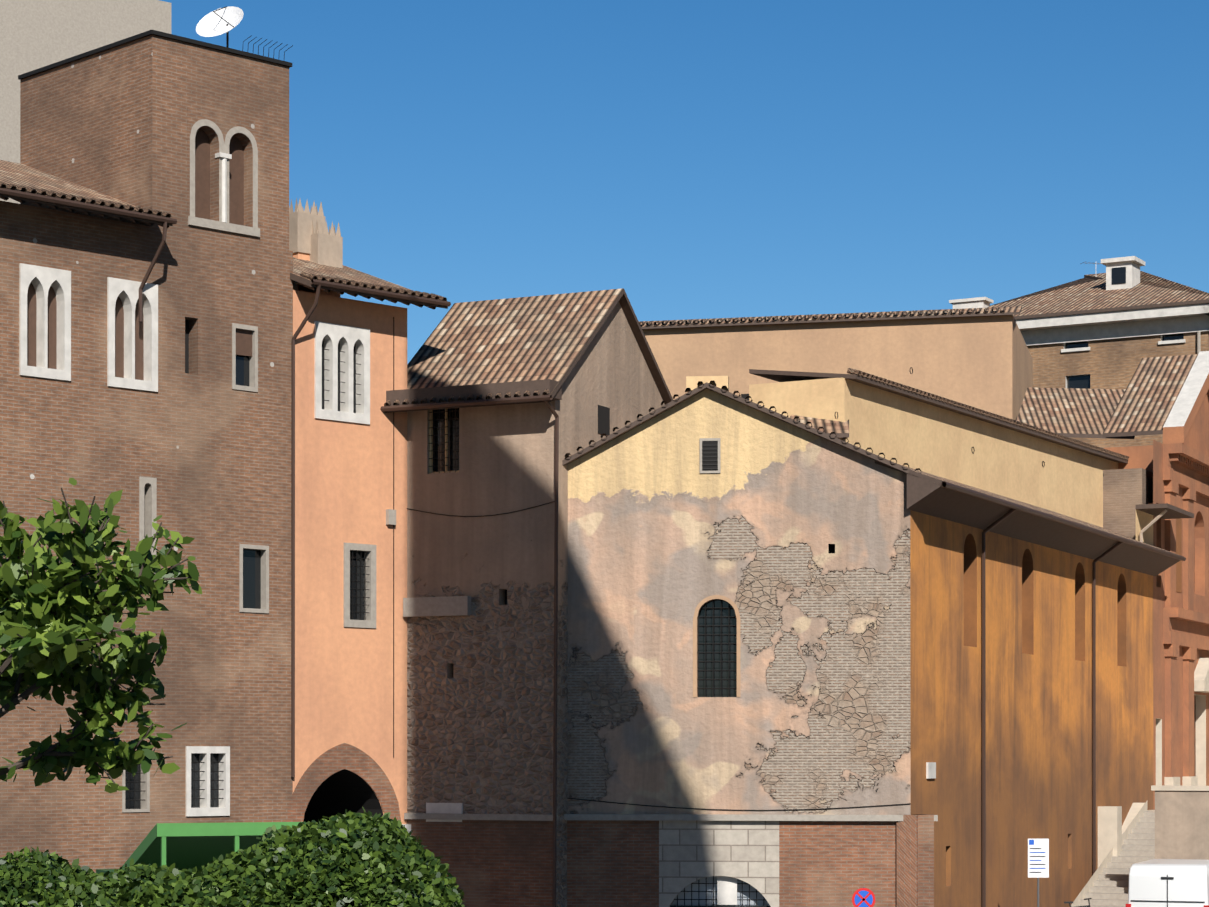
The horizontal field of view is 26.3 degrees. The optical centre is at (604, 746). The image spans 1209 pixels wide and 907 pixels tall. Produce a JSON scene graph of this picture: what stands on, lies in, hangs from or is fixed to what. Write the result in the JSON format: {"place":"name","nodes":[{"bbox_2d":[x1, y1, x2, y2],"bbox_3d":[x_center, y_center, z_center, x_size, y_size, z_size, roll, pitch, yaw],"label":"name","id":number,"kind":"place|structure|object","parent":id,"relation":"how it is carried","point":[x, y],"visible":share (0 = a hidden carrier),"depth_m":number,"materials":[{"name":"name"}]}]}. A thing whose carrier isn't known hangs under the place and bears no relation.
{"place":"outdoors","nodes":[
{"label":"outdoors","id":0,"kind":"place"},
{"bbox_2d":[0,0,170,203],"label":"building","id":1,"kind":"structure","parent":0,"point":[36,34],"depth_m":142.56,"materials":[{"name":"beige paint"}]},
{"bbox_2d":[160,0,1208,364],"label":"sky","id":2,"kind":"structure","parent":0,"point":[695,159],"materials":[{"name":"blue"}]},
{"bbox_2d":[1071,785,1208,906],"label":"staircase","id":3,"kind":"structure","parent":0,"point":[1174,824],"depth_m":80.91,"materials":[{"name":"stone"}]},
{"bbox_2d":[1104,445,1195,772],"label":"church","id":4,"kind":"structure","parent":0,"point":[1140,456],"depth_m":93.81,"materials":[{"name":"paint"}]},
{"bbox_2d":[1103,354,1197,436],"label":"tiled roof","id":5,"kind":"structure","parent":4,"relation":"on","point":[1149,396],"depth_m":96.14,"materials":[{"name":"brown tile"}]},
{"bbox_2d":[1136,351,1208,809],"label":"church facade","id":6,"kind":"structure","parent":4,"relation":"attached to","point":[1173,517],"depth_m":95.23,"materials":[{"name":"orange paint"}]},
{"bbox_3d":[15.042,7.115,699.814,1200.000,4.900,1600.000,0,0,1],"label":"ground","id":7,"kind":"structure","parent":0,"visible":0},
{"bbox_2d":[0,478,201,792],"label":"citrus tree","id":8,"kind":"object","parent":7,"relation":"on","point":[56,624],"visible":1,"depth_m":17.79,"materials":[{"name":"green plant"}]},
{"bbox_2d":[96,822,299,875],"bbox_3d":[-5.958,2.696,37.152,2.420,3.284,3.710,0,0,-24],"label":"canopy","id":9,"kind":"object","parent":7,"relation":"on","point":[181,846],"visible":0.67,"depth_m":35.87,"materials":[{"name":"green"}]},
{"bbox_2d":[0,30,410,872],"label":"building","id":10,"kind":"structure","parent":7,"relation":"on","point":[174,408],"depth_m":65.32,"materials":[{"name":"brick"}]},
{"bbox_2d":[0,160,450,776],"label":"roof and drainpipes","id":11,"kind":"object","parent":10,"relation":"on","point":[316,246],"depth_m":66.74,"materials":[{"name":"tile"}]},
{"bbox_2d":[196,6,292,57],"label":"satellite dish","id":12,"kind":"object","parent":10,"relation":"on","point":[223,20],"depth_m":66.85,"materials":[{"name":"white metal"}]},
{"bbox_2d":[0,806,466,906],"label":"hedge foliage","id":13,"kind":"object","parent":7,"relation":"on","point":[354,859],"visible":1,"depth_m":13.01,"materials":[{"name":"green plant"}]},
{"bbox_2d":[403,301,937,906],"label":"walls","id":14,"kind":"structure","parent":7,"relation":"on","point":[735,607],"depth_m":68.01,"materials":[{"name":"paint"}]},
{"bbox_2d":[380,288,920,906],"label":"roofs","id":15,"kind":"structure","parent":14,"relation":"on","point":[504,352],"depth_m":69.39,"materials":[{"name":"tile"}]},
{"bbox_2d":[639,306,1032,420],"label":"building wall","id":16,"kind":"structure","parent":7,"relation":"on","point":[980,358],"depth_m":105.20,"materials":[{"name":"paint"}]},
{"bbox_2d":[852,887,874,906],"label":"no stopping sign","id":17,"kind":"object","parent":7,"relation":"on","point":[863,897],"visible":1,"depth_m":65.85,"materials":[{"name":"blue metal"}]},
{"bbox_2d":[749,367,1152,906],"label":"walls","id":18,"kind":"structure","parent":7,"relation":"on","point":[1038,626],"depth_m":77.22,"materials":[{"name":"paint"}]},
{"bbox_2d":[790,387,1134,438],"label":"roof","id":19,"kind":"structure","parent":18,"relation":"on","point":[1077,412],"depth_m":101.81,"materials":[{"name":"tile"}]},
{"bbox_2d":[749,368,1185,906],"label":"roofs","id":20,"kind":"structure","parent":18,"relation":"on","point":[961,503],"depth_m":76.38,"materials":[{"name":"metal"}]},
{"bbox_2d":[1028,838,1048,906],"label":"parking sign","id":21,"kind":"object","parent":7,"relation":"on","point":[1038,858],"visible":1,"depth_m":71.75,"materials":[{"name":"grey metal"}]},
{"bbox_2d":[1064,898,1091,906],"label":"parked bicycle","id":22,"kind":"object","parent":7,"relation":"on","point":[1069,902],"visible":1,"depth_m":73.69,"materials":[{"name":"black metal"}]},
{"bbox_2d":[949,256,1208,448],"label":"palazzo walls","id":23,"kind":"structure","parent":7,"relation":"on","point":[1116,322],"depth_m":122.19,"materials":[{"name":"brown brick"}]},
{"bbox_2d":[393,261,1100,810],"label":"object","id":24,"kind":"object","parent":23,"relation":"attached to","point":[493,515],"visible":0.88,"depth_m":69.19,"materials":[{"name":"grey metal"}]},
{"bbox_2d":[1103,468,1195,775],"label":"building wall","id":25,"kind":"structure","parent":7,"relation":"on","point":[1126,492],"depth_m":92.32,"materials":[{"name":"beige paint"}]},
{"bbox_2d":[1126,859,1208,906],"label":"white van","id":26,"kind":"object","parent":7,"relation":"on","point":[1168,882],"visible":1,"depth_m":62.75,"materials":[{"name":"white paint"}]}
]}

